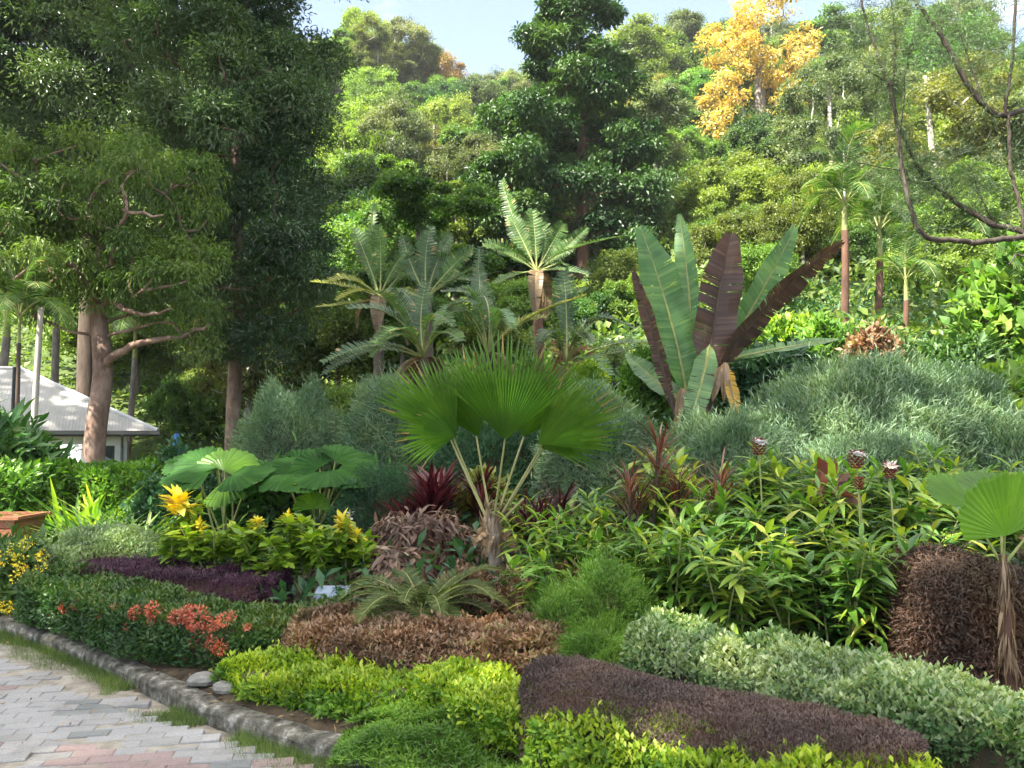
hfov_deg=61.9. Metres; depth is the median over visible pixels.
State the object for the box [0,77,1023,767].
ground
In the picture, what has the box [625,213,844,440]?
banana plant
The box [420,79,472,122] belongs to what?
hillside tree
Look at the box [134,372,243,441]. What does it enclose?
hillside tree
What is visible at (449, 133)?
hillside tree
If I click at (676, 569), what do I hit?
ginger plant
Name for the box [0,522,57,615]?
yellow flower bush
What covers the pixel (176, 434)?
closed parasol
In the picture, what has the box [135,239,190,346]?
hillside tree
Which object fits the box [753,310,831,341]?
leafy shrub
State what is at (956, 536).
ginger plant
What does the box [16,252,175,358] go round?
hillside tree
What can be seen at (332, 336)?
hillside tree
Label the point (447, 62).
hillside tree
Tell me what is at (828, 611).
ginger plant
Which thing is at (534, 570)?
ginger plant
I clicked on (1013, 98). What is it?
hillside tree
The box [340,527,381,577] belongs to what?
golden shrub
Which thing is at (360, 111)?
hillside tree
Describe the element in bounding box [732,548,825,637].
ginger plant
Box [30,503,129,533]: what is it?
strap leaf lily
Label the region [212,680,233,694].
stone
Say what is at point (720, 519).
ginger plant
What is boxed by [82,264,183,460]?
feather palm
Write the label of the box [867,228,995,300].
hillside tree
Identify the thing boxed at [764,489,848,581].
ginger plant
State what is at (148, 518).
strap leaf lily
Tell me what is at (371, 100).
hillside tree
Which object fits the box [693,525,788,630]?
ginger plant
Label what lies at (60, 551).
silvery shrub
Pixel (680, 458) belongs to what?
ginger plant
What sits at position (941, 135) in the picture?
hillside tree
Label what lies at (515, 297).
hillside tree
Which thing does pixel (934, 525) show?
ginger plant
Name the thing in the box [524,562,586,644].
feathery shrub
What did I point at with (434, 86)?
hillside tree
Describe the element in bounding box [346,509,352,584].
white flower spike
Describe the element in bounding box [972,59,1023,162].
hillside tree
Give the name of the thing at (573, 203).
hillside tree
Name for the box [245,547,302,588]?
golden shrub
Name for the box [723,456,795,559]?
ginger plant
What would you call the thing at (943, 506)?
ginger plant
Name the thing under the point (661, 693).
flat hedge
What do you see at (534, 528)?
ginger plant
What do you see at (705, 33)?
hillside tree
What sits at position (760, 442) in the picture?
red cone flower
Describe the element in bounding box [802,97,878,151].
hillside tree
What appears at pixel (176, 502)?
golden shrub
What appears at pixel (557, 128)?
tree
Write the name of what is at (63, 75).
dark tree
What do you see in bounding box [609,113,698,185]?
hillside tree
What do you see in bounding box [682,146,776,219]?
hillside tree
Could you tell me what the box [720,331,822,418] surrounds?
leafy shrub
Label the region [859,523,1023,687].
dry shrub
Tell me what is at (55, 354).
feather palm
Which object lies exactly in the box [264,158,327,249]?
hillside tree
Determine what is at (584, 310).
hillside tree
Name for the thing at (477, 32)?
sky
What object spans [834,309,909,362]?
bronze shrub
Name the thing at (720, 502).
ginger plant
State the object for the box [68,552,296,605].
purple bed
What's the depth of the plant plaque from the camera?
6.50 m
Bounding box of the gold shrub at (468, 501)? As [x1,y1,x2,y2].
[450,463,521,544]
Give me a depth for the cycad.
5.83 m
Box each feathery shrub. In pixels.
[215,359,353,511]
[318,446,420,565]
[329,351,435,499]
[423,410,552,512]
[522,360,666,513]
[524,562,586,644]
[537,537,666,636]
[549,599,630,685]
[637,396,808,527]
[718,324,1023,471]
[769,416,983,527]
[946,397,1023,530]
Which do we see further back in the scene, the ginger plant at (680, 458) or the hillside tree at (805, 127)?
the hillside tree at (805, 127)
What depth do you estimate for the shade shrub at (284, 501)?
9.40 m
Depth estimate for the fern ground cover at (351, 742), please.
3.96 m
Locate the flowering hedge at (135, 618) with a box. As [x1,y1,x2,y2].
[9,559,363,669]
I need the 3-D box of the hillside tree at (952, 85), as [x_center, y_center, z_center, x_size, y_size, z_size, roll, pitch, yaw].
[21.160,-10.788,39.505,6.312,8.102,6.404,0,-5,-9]
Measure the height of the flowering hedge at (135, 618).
0.481 m
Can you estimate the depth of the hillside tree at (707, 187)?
34.39 m
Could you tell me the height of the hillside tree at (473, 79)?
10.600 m
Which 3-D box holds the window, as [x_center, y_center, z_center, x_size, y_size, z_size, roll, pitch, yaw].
[-11.067,2.097,22.996,0.646,0.864,0.060,2,-4,-24]
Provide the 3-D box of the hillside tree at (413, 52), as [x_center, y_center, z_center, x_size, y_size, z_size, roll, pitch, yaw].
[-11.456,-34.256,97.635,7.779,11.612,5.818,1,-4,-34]
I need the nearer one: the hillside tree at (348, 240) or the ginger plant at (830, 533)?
the ginger plant at (830, 533)
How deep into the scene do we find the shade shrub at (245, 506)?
9.56 m
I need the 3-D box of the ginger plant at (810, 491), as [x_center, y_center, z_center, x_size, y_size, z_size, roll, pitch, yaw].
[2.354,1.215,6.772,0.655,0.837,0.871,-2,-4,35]
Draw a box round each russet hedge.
[271,595,566,679]
[433,553,579,619]
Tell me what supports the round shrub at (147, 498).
on the ground at (184, 673)
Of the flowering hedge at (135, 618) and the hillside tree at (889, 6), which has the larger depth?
the hillside tree at (889, 6)
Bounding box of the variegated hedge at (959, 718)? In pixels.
[614,601,1023,767]
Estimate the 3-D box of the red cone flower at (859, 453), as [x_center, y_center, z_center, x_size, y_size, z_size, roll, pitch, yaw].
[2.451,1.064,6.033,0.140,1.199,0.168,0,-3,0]
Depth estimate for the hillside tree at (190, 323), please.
40.54 m
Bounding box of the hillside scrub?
[0,71,1020,460]
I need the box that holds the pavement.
[0,648,313,767]
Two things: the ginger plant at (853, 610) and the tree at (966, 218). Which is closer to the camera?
the ginger plant at (853, 610)
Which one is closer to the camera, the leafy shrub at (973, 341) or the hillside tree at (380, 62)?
the leafy shrub at (973, 341)
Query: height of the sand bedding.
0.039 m
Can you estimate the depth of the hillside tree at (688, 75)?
63.62 m
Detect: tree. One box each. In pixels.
[0,0,230,396]
[0,117,239,481]
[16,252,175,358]
[58,0,369,479]
[106,293,186,398]
[132,189,184,314]
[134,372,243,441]
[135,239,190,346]
[178,305,291,353]
[179,256,313,421]
[180,364,260,412]
[194,210,271,276]
[240,418,268,448]
[242,303,335,392]
[248,264,406,406]
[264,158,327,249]
[276,149,402,248]
[289,75,341,133]
[297,97,400,161]
[298,209,387,373]
[299,185,392,262]
[305,165,334,218]
[309,378,365,436]
[312,27,371,111]
[318,122,395,171]
[319,201,448,316]
[321,153,459,228]
[324,120,419,190]
[331,5,391,55]
[331,65,401,121]
[336,92,400,138]
[341,75,398,121]
[342,167,505,299]
[346,258,454,380]
[347,10,411,86]
[353,85,436,178]
[366,13,436,84]
[374,58,402,85]
[381,36,407,65]
[381,39,445,92]
[388,90,425,130]
[397,79,436,109]
[397,178,512,300]
[407,294,477,353]
[410,118,447,164]
[413,95,468,123]
[414,80,452,96]
[415,89,474,149]
[418,113,502,183]
[420,49,469,82]
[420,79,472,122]
[423,153,458,181]
[424,130,509,196]
[425,73,459,91]
[440,305,533,362]
[452,0,690,288]
[453,74,491,107]
[461,151,563,283]
[463,77,507,121]
[464,77,508,120]
[466,71,483,83]
[470,90,523,154]
[471,273,561,335]
[478,64,506,85]
[482,249,506,275]
[496,203,597,284]
[497,61,539,90]
[505,79,531,94]
[557,284,636,343]
[558,183,593,213]
[566,196,671,258]
[578,243,678,299]
[588,264,683,330]
[597,23,679,114]
[598,172,675,243]
[603,9,692,71]
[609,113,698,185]
[610,79,697,176]
[624,72,669,106]
[653,7,707,58]
[659,69,719,137]
[661,158,699,185]
[661,161,782,225]
[662,31,709,76]
[663,18,719,57]
[668,125,710,162]
[673,135,789,185]
[673,200,779,277]
[673,206,762,246]
[679,50,742,137]
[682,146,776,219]
[686,130,727,161]
[686,199,771,225]
[691,0,825,141]
[693,66,781,142]
[697,19,782,78]
[698,16,728,57]
[700,48,750,78]
[706,17,734,43]
[714,239,813,307]
[715,110,803,178]
[718,60,808,123]
[727,159,830,210]
[735,36,828,92]
[748,103,827,146]
[751,167,847,277]
[752,35,798,63]
[754,24,804,58]
[756,15,797,40]
[758,179,925,247]
[762,46,915,177]
[774,80,844,128]
[783,159,868,222]
[784,0,1023,293]
[788,1,882,97]
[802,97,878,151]
[806,47,849,92]
[813,91,922,181]
[817,218,902,279]
[828,114,912,184]
[838,4,917,70]
[838,34,915,98]
[846,65,882,120]
[847,49,1023,233]
[861,85,918,121]
[864,2,1006,77]
[865,95,1017,229]
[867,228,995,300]
[869,0,916,37]
[873,203,941,249]
[897,60,922,101]
[911,60,994,131]
[916,156,1023,253]
[918,50,988,90]
[927,0,1009,54]
[950,86,1023,195]
[954,244,1020,297]
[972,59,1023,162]
[989,52,1007,74]
[997,31,1020,55]
[998,42,1023,73]
[1010,192,1023,208]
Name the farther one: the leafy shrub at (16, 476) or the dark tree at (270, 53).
the dark tree at (270, 53)
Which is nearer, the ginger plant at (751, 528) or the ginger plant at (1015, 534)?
the ginger plant at (751, 528)
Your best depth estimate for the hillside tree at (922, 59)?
69.78 m
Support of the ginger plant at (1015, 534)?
on the ground at (184, 673)
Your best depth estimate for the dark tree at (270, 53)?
20.20 m
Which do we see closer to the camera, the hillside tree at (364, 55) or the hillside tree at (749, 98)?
the hillside tree at (749, 98)
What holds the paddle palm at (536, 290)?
on the ground at (184, 673)
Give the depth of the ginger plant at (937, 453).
7.61 m
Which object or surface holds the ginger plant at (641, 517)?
on the ground at (184, 673)
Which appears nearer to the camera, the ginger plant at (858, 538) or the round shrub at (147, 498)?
the ginger plant at (858, 538)
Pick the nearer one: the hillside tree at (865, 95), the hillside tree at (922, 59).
the hillside tree at (865, 95)
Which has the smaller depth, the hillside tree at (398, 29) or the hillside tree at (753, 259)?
the hillside tree at (753, 259)
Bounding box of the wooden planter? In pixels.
[0,512,51,538]
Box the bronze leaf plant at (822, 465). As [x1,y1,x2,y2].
[802,457,865,601]
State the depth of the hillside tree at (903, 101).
49.34 m
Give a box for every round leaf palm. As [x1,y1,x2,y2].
[159,446,278,563]
[257,444,381,547]
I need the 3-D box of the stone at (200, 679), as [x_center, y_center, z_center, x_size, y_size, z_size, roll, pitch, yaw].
[-1.899,1.813,5.239,0.173,0.084,0.162,-2,-4,34]
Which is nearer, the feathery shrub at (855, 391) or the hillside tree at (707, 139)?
the feathery shrub at (855, 391)
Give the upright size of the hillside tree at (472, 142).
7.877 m
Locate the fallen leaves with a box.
[0,641,292,762]
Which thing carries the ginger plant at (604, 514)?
on the ground at (184, 673)
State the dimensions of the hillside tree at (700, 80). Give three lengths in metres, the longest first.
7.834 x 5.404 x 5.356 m
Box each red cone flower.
[751,437,768,599]
[847,449,866,618]
[852,476,864,627]
[881,460,898,552]
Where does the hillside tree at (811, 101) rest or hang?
on the ground at (184, 673)
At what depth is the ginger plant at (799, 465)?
7.35 m
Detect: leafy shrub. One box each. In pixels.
[0,393,72,463]
[0,445,75,525]
[714,361,737,412]
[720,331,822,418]
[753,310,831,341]
[794,307,865,368]
[860,318,922,359]
[909,319,1015,377]
[939,221,1023,366]
[977,337,1023,417]
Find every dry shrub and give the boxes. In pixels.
[336,505,487,584]
[347,531,444,606]
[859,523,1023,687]
[983,552,1023,690]
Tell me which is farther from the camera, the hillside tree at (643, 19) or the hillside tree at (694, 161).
the hillside tree at (643, 19)
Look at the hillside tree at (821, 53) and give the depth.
74.44 m
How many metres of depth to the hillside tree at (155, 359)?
35.81 m
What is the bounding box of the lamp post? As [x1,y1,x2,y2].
[11,367,15,409]
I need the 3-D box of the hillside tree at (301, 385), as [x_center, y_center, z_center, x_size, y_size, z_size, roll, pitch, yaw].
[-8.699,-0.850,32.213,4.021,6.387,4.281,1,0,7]
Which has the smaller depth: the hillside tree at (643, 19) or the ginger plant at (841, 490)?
the ginger plant at (841, 490)
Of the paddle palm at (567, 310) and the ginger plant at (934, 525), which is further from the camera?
the paddle palm at (567, 310)
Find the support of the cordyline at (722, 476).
on the ground at (184, 673)
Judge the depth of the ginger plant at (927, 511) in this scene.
7.15 m
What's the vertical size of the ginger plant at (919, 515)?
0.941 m
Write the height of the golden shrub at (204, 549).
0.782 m
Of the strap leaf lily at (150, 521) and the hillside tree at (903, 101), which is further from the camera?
the hillside tree at (903, 101)
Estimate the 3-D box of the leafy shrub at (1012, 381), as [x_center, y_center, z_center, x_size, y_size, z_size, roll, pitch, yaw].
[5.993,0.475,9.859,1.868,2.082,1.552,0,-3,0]
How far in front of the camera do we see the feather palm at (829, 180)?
17.34 m
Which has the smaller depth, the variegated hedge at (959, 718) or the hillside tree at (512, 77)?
the variegated hedge at (959, 718)
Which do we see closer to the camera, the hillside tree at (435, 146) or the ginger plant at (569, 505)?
the ginger plant at (569, 505)
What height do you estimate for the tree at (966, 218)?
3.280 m
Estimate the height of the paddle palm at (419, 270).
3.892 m
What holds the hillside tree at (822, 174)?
on the ground at (184, 673)
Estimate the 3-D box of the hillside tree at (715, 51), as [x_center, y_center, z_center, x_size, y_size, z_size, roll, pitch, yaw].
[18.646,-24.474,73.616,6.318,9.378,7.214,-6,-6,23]
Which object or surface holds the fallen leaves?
on the pavement
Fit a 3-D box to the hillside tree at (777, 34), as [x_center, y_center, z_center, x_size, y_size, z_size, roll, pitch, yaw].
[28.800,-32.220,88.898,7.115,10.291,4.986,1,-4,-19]
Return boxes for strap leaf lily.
[1,478,130,532]
[10,507,166,535]
[19,483,142,532]
[21,488,128,525]
[28,500,143,538]
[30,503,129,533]
[35,482,145,525]
[48,506,151,535]
[72,506,205,533]
[81,503,212,540]
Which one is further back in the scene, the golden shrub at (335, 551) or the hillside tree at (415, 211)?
the hillside tree at (415, 211)
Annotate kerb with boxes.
[0,615,449,767]
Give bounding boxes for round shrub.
[118,463,219,548]
[144,434,223,523]
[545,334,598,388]
[562,349,614,391]
[596,333,632,390]
[611,339,676,440]
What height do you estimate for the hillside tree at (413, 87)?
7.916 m
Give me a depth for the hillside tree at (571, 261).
36.14 m
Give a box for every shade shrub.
[211,446,276,560]
[246,430,327,561]
[309,452,390,547]
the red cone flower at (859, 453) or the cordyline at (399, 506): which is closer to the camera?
the red cone flower at (859, 453)
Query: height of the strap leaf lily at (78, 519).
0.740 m
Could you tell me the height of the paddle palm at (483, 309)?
3.543 m
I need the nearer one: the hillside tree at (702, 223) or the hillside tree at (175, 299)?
the hillside tree at (702, 223)
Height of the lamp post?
2.676 m
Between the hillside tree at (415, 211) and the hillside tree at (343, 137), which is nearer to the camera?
the hillside tree at (415, 211)
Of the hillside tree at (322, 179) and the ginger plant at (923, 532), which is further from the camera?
the hillside tree at (322, 179)
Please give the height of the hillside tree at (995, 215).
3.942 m
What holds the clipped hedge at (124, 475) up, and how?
on the ground at (184, 673)
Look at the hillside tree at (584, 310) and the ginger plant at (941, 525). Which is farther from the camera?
the hillside tree at (584, 310)
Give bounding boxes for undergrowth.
[45,278,1023,609]
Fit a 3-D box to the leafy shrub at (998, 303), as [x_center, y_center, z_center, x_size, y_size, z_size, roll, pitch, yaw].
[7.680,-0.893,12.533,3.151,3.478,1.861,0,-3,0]
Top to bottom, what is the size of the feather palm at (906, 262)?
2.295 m
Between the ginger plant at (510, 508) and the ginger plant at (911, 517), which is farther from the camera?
the ginger plant at (510, 508)
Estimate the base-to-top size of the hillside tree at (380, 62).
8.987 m
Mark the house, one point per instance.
(65, 407)
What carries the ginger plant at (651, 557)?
on the ground at (184, 673)
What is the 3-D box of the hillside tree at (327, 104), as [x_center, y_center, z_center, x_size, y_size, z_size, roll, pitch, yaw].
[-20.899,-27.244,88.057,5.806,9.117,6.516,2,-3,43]
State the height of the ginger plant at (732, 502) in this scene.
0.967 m
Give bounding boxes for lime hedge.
[209,639,443,722]
[411,653,942,767]
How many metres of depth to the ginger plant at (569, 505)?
7.26 m
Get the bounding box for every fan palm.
[374,330,625,581]
[923,470,1023,691]
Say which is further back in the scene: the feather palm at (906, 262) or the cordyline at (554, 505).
the feather palm at (906, 262)
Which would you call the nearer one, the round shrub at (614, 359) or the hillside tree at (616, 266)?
the round shrub at (614, 359)
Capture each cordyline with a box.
[369,491,445,523]
[394,460,473,516]
[408,458,508,531]
[495,485,573,558]
[500,468,590,554]
[602,454,666,561]
[623,414,685,577]
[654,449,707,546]
[685,448,751,527]
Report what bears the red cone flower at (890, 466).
on the ground at (184, 673)
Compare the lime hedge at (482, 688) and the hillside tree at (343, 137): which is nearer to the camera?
the lime hedge at (482, 688)
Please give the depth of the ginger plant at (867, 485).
7.16 m
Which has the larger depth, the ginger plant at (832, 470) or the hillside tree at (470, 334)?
the hillside tree at (470, 334)
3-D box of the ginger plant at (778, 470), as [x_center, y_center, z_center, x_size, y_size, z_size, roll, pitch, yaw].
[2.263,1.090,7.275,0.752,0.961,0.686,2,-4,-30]
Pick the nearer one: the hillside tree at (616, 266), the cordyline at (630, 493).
the cordyline at (630, 493)
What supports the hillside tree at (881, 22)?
on the ground at (184, 673)
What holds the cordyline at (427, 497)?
on the ground at (184, 673)
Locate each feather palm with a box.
[0,220,76,365]
[0,252,78,406]
[25,227,109,383]
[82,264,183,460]
[799,120,904,322]
[830,158,941,315]
[862,222,950,336]
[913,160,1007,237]
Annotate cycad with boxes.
[335,564,517,632]
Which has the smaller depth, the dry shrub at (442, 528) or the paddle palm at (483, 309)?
the dry shrub at (442, 528)
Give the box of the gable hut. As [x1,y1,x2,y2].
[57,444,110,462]
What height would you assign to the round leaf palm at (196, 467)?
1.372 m
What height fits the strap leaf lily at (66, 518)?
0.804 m
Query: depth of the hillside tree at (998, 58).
81.39 m
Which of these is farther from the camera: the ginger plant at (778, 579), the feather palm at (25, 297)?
the feather palm at (25, 297)
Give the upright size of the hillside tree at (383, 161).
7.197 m
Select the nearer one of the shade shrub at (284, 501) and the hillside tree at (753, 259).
the shade shrub at (284, 501)
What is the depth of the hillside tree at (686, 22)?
90.69 m
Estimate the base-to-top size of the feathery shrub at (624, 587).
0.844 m
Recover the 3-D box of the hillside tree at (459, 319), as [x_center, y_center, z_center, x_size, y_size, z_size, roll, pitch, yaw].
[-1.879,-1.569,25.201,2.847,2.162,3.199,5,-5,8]
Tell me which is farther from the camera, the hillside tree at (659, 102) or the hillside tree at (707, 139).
the hillside tree at (707, 139)
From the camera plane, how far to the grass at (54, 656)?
4.97 m
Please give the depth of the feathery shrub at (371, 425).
11.24 m
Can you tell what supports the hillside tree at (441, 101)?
on the ground at (184, 673)
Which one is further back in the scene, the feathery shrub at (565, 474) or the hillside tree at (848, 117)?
the hillside tree at (848, 117)
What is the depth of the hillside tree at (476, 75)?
119.81 m
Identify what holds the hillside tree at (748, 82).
on the ground at (184, 673)
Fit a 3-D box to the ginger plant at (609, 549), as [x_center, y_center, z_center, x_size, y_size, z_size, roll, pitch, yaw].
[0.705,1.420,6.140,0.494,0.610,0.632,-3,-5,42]
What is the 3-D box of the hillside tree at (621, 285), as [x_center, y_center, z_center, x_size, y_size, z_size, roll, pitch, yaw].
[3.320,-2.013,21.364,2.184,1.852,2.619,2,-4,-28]
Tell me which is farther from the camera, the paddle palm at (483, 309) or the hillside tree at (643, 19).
the hillside tree at (643, 19)
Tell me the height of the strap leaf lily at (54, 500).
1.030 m
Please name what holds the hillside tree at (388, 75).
on the ground at (184, 673)
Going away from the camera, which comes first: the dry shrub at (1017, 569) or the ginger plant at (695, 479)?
the dry shrub at (1017, 569)
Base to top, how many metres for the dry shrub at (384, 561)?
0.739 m
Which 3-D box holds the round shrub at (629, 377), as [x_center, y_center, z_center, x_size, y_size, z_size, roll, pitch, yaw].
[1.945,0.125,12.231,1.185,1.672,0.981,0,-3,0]
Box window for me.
[105,446,114,458]
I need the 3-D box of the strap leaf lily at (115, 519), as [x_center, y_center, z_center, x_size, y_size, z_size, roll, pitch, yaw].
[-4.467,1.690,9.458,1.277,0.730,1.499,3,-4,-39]
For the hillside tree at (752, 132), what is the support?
on the ground at (184, 673)
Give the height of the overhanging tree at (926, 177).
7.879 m
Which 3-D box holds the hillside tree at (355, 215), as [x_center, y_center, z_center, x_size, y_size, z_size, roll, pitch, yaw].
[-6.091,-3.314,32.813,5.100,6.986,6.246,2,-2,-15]
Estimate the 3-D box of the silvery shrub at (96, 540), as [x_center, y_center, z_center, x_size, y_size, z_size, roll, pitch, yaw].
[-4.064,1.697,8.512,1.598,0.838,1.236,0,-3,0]
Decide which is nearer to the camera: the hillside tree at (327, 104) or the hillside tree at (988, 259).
the hillside tree at (988, 259)
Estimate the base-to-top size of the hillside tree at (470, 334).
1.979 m
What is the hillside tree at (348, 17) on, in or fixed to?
on the ground at (184, 673)
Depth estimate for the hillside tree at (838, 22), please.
74.30 m
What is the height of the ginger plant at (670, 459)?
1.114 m
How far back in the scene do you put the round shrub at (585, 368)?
12.51 m
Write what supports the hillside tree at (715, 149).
on the ground at (184, 673)
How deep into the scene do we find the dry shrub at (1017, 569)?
4.80 m
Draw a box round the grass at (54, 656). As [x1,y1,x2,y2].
[0,628,369,767]
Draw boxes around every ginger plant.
[485,486,550,570]
[491,542,564,617]
[493,504,572,575]
[511,504,591,578]
[521,505,591,582]
[527,498,587,567]
[549,535,629,576]
[551,512,613,576]
[564,493,624,562]
[565,487,625,544]
[574,486,627,558]
[576,538,633,572]
[581,506,647,567]
[582,520,665,596]
[609,443,700,543]
[611,514,660,605]
[630,516,705,615]
[635,506,729,619]
[639,440,706,535]
[640,516,733,611]
[641,510,736,612]
[643,466,715,536]
[647,478,738,602]
[652,508,749,613]
[675,536,765,635]
[678,492,797,618]
[682,483,783,595]
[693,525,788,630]
[698,459,765,554]
[701,540,786,636]
[718,439,796,559]
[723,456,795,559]
[730,488,831,611]
[731,456,803,550]
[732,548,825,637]
[741,509,862,638]
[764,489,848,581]
[769,486,844,565]
[780,456,866,548]
[785,448,849,538]
[790,533,919,648]
[794,498,919,635]
[806,521,903,651]
[808,472,884,604]
[809,458,887,538]
[821,474,950,564]
[822,483,959,600]
[826,481,939,559]
[836,516,958,626]
[843,529,923,566]
[851,455,926,548]
[865,456,962,539]
[896,478,978,539]
[897,437,975,524]
[902,502,993,554]
[907,467,1023,559]
[911,455,989,522]
[912,499,999,548]
[925,480,1017,563]
[926,529,1008,557]
[942,453,1023,563]
[957,460,1022,553]
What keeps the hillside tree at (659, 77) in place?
on the ground at (184, 673)
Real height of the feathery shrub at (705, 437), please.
1.480 m
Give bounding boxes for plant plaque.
[311,585,350,604]
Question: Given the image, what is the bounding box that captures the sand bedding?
[0,641,330,767]
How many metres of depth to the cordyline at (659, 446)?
6.83 m
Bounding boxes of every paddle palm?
[310,203,419,384]
[319,278,476,392]
[385,225,476,356]
[431,246,586,382]
[482,178,622,385]
[530,268,651,409]
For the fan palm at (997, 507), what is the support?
on the ground at (184, 673)
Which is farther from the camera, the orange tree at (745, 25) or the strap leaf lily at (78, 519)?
the orange tree at (745, 25)
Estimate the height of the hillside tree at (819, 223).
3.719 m
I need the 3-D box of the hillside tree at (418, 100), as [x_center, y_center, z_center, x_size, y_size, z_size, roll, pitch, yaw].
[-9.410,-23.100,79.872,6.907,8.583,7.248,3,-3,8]
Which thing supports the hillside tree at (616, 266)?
on the ground at (184, 673)
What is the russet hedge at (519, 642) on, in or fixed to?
on the ground at (184, 673)
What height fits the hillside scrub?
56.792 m
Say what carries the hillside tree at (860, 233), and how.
on the ground at (184, 673)
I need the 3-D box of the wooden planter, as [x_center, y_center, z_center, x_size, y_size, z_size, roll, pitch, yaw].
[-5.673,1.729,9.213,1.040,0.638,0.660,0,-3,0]
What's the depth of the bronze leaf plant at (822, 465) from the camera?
6.53 m
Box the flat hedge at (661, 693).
[516,653,931,767]
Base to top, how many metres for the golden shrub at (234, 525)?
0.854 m
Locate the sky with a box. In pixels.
[11,0,1023,80]
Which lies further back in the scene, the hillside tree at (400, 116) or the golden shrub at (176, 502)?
the hillside tree at (400, 116)
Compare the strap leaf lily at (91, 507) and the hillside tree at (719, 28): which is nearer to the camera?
the strap leaf lily at (91, 507)
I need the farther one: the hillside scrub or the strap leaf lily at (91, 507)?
the hillside scrub
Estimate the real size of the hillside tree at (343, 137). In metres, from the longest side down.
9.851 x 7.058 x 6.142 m
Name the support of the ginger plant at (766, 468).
on the ground at (184, 673)
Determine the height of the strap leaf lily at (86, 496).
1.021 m
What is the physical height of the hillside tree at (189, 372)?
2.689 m
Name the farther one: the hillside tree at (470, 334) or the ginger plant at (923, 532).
the hillside tree at (470, 334)
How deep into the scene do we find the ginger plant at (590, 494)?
7.46 m
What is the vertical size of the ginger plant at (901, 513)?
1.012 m
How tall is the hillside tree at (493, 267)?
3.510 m
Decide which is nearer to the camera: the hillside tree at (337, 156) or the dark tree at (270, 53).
the dark tree at (270, 53)
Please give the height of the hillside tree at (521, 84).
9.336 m
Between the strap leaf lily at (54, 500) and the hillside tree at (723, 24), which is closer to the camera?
the strap leaf lily at (54, 500)
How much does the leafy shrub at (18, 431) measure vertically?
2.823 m
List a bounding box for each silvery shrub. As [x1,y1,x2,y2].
[11,530,90,596]
[44,513,181,559]
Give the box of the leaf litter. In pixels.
[9,556,869,766]
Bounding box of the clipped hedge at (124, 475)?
[26,455,166,519]
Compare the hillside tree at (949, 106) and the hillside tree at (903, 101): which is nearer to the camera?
the hillside tree at (949, 106)
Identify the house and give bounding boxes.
[0,366,159,481]
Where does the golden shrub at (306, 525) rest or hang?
on the ground at (184, 673)
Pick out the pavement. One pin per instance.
(35, 720)
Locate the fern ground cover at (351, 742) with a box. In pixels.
[326,697,557,767]
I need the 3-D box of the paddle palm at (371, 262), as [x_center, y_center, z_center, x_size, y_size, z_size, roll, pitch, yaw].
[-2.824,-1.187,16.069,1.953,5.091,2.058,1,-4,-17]
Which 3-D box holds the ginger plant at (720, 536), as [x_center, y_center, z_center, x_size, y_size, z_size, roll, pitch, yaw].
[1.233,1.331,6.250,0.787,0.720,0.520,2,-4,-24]
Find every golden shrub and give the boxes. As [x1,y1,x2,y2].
[149,516,216,569]
[154,484,214,570]
[165,521,251,574]
[217,514,268,572]
[228,515,293,573]
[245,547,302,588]
[258,526,338,601]
[269,509,326,595]
[298,508,365,584]
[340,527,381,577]
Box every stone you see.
[186,671,214,686]
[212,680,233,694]
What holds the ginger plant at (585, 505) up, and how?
on the ground at (184, 673)
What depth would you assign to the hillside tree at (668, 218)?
38.37 m
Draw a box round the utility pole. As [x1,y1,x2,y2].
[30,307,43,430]
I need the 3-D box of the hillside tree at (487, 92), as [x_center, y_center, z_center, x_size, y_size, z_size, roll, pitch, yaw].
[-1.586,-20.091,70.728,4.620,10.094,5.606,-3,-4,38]
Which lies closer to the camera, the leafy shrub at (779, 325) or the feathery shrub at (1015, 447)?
the feathery shrub at (1015, 447)
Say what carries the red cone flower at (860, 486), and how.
on the ground at (184, 673)
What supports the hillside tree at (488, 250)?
on the ground at (184, 673)
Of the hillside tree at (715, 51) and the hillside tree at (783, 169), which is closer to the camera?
the hillside tree at (783, 169)
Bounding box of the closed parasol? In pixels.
[173,430,179,450]
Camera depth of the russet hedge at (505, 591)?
6.02 m
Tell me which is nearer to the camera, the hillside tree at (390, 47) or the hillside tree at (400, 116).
the hillside tree at (400, 116)
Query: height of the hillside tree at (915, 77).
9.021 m
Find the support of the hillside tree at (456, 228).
on the ground at (184, 673)
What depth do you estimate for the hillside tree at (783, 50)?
68.75 m
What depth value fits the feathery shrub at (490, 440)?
9.94 m
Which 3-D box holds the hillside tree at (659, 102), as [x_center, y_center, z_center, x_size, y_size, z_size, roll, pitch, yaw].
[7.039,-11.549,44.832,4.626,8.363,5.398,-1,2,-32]
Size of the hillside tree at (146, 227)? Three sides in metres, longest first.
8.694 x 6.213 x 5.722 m
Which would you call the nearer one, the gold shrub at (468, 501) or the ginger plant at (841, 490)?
the ginger plant at (841, 490)
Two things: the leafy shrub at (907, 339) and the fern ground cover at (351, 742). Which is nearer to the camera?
the fern ground cover at (351, 742)
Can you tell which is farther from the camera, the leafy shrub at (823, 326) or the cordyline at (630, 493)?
the leafy shrub at (823, 326)
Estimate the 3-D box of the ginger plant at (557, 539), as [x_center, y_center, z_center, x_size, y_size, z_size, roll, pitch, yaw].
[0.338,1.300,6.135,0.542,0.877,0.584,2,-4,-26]

